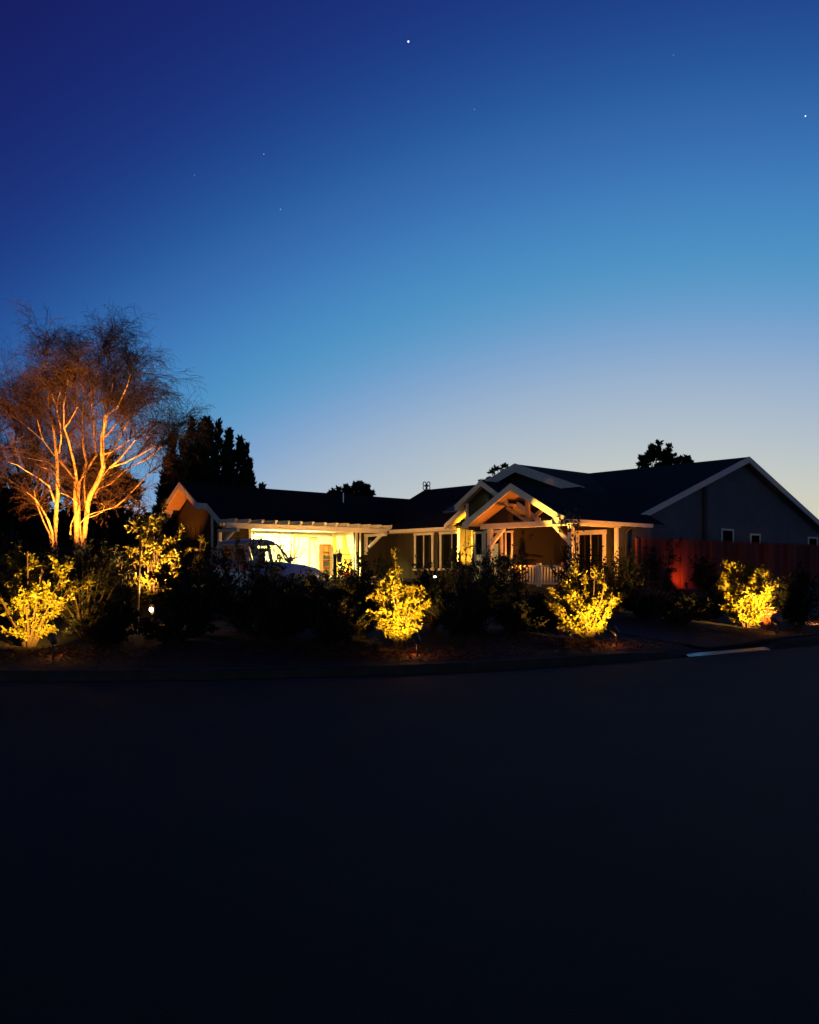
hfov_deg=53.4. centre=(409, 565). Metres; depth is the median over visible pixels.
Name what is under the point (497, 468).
background tree
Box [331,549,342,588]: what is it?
lamp post
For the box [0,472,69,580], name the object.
evergreen tree
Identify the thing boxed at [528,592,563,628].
dark shrub
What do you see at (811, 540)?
window
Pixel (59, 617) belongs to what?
dark shrub
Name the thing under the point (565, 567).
dark shrub
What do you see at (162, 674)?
kerb
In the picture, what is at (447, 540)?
window
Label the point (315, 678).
gutter
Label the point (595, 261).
sky
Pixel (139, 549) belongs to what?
tree stake
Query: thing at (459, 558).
rose bush
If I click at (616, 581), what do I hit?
dark shrub
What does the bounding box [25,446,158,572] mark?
evergreen tree
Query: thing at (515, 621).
dark shrub
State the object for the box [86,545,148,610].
dark shrub
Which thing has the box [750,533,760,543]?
window
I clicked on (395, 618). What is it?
broadleaf shrub
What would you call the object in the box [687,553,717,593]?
bush
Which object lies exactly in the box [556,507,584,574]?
climbing rose
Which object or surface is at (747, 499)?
ranch house
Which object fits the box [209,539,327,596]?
parked car
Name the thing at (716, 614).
dark shrub
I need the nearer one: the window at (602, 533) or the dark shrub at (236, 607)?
the dark shrub at (236, 607)
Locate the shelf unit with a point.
(325, 549)
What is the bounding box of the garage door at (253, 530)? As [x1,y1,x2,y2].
[252,529,327,533]
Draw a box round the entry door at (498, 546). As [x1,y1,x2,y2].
[484,530,502,585]
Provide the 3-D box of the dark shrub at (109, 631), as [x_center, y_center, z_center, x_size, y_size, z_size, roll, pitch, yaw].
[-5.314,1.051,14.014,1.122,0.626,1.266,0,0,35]
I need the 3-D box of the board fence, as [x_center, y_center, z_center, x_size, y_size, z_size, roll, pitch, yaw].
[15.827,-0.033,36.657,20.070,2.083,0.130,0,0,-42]
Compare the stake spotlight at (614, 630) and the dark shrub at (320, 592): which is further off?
the dark shrub at (320, 592)
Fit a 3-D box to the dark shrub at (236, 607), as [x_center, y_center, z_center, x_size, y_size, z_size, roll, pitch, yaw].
[-3.313,0.306,15.946,2.225,1.978,1.779,0,0,0]
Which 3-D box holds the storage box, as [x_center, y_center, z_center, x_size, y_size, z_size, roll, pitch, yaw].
[-4.033,-0.097,39.314,0.250,0.240,0.180,0,0,-42]
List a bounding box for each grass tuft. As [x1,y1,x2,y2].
[362,638,385,651]
[376,646,402,653]
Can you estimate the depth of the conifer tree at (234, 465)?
43.18 m
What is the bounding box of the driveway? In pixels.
[185,577,818,647]
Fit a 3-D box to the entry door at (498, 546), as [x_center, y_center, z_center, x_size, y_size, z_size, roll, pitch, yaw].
[3.200,-0.285,31.060,0.064,2.170,0.950,0,0,-42]
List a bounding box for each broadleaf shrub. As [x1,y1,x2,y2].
[0,539,95,646]
[122,498,197,617]
[188,534,209,607]
[364,546,432,646]
[468,544,513,590]
[540,559,628,639]
[712,558,778,627]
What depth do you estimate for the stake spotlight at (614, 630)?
14.29 m
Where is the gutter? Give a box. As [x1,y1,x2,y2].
[0,644,818,684]
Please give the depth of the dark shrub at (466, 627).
14.90 m
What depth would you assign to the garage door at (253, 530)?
35.74 m
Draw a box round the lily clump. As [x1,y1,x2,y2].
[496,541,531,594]
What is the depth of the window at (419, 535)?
34.97 m
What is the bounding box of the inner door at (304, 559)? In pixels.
[293,535,309,565]
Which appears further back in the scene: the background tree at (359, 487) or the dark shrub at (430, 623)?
the background tree at (359, 487)
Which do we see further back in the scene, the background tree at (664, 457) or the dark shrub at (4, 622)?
the background tree at (664, 457)
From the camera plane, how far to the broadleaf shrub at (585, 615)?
15.42 m
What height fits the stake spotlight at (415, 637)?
0.449 m
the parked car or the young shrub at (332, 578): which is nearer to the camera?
the young shrub at (332, 578)
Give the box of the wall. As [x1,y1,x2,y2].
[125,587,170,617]
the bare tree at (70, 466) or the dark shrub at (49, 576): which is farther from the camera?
the bare tree at (70, 466)
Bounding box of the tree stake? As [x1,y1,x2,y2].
[137,529,141,621]
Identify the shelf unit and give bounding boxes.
[319,544,331,574]
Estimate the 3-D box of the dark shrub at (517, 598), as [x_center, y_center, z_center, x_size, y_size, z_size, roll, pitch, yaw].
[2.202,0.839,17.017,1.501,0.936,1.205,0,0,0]
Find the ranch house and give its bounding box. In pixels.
[162,456,818,591]
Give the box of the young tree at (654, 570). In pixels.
[642,537,682,595]
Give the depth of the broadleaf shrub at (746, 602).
18.19 m
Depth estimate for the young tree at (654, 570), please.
27.51 m
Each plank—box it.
[332,536,338,573]
[342,534,346,548]
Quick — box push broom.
[310,537,319,569]
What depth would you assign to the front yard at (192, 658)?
13.98 m
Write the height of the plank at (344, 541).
2.000 m
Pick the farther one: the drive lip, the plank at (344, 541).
the plank at (344, 541)
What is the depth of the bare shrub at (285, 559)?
28.50 m
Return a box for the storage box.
[323,562,328,566]
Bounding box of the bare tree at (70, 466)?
[0,329,149,562]
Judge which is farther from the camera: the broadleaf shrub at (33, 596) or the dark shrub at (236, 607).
the dark shrub at (236, 607)
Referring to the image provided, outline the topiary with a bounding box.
[495,556,510,586]
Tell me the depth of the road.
4.61 m
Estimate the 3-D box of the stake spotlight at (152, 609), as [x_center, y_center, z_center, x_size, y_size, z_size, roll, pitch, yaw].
[-5.390,1.045,17.013,0.130,0.478,0.251,0,0,-12]
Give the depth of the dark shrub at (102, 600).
15.12 m
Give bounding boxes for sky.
[0,0,818,519]
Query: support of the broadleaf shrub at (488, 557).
on the front yard at (192, 658)
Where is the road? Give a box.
[0,647,818,1023]
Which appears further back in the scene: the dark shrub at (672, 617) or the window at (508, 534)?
the window at (508, 534)
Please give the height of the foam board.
1.223 m
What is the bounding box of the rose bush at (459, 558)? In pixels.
[440,535,478,592]
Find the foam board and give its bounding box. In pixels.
[340,549,352,571]
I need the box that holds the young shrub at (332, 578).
[295,559,369,607]
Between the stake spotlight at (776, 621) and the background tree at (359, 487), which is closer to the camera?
the stake spotlight at (776, 621)
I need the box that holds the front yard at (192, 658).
[0,569,818,668]
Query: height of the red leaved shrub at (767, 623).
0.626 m
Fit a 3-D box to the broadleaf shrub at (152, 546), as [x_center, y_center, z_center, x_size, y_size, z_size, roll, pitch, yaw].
[-5.665,-0.187,18.250,1.771,2.742,1.343,0,0,0]
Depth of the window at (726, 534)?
36.83 m
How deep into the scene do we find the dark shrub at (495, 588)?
16.81 m
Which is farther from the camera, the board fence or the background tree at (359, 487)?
the background tree at (359, 487)
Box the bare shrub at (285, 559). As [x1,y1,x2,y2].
[267,528,307,562]
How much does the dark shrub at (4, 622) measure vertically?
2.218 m
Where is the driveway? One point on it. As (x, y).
(626, 622)
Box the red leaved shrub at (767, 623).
[752,604,777,628]
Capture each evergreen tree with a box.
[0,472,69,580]
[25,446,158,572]
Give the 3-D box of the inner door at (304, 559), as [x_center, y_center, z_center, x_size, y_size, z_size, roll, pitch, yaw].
[-5.114,-0.500,38.746,0.920,1.900,0.099,0,0,-42]
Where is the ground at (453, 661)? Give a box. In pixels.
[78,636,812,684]
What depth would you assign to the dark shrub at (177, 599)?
15.30 m
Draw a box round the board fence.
[635,537,818,589]
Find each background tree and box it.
[326,480,375,495]
[478,462,508,481]
[635,439,694,467]
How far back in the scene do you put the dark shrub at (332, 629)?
13.85 m
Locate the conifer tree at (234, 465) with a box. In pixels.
[151,415,266,516]
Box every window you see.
[413,532,433,570]
[438,531,456,569]
[474,531,483,581]
[504,530,513,578]
[575,529,606,580]
[721,528,733,542]
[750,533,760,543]
[808,537,817,545]
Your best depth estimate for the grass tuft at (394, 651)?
13.11 m
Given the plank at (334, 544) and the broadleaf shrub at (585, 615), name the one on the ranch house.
the plank at (334, 544)
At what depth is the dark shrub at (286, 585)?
15.64 m
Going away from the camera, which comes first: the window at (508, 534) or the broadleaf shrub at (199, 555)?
the broadleaf shrub at (199, 555)
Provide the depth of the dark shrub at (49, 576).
17.45 m
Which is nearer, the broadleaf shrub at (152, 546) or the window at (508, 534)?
the broadleaf shrub at (152, 546)
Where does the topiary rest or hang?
on the driveway
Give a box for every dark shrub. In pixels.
[0,518,46,637]
[8,540,70,613]
[26,533,106,620]
[42,532,140,636]
[59,534,130,612]
[61,608,148,645]
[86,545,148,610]
[146,542,238,628]
[187,532,293,631]
[242,564,326,622]
[283,568,362,633]
[301,597,378,646]
[327,546,388,637]
[399,554,459,629]
[423,579,496,639]
[435,549,522,628]
[479,589,554,633]
[491,584,545,626]
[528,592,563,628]
[548,544,607,607]
[582,543,647,611]
[611,580,696,617]
[629,585,721,624]
[667,587,730,619]
[766,561,818,627]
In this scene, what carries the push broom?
on the ranch house
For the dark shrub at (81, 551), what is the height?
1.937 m
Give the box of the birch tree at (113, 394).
[0,298,224,575]
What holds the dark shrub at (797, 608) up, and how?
on the front yard at (192, 658)
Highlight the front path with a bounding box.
[401,579,445,582]
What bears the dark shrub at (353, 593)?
on the front yard at (192, 658)
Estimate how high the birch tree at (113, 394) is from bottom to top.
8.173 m
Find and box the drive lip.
[686,647,768,656]
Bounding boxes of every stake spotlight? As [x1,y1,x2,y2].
[47,633,56,658]
[149,605,154,618]
[411,633,420,658]
[610,625,619,647]
[771,617,779,633]
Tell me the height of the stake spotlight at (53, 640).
0.446 m
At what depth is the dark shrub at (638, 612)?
19.27 m
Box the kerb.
[0,636,818,680]
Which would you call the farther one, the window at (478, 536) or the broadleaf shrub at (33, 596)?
the window at (478, 536)

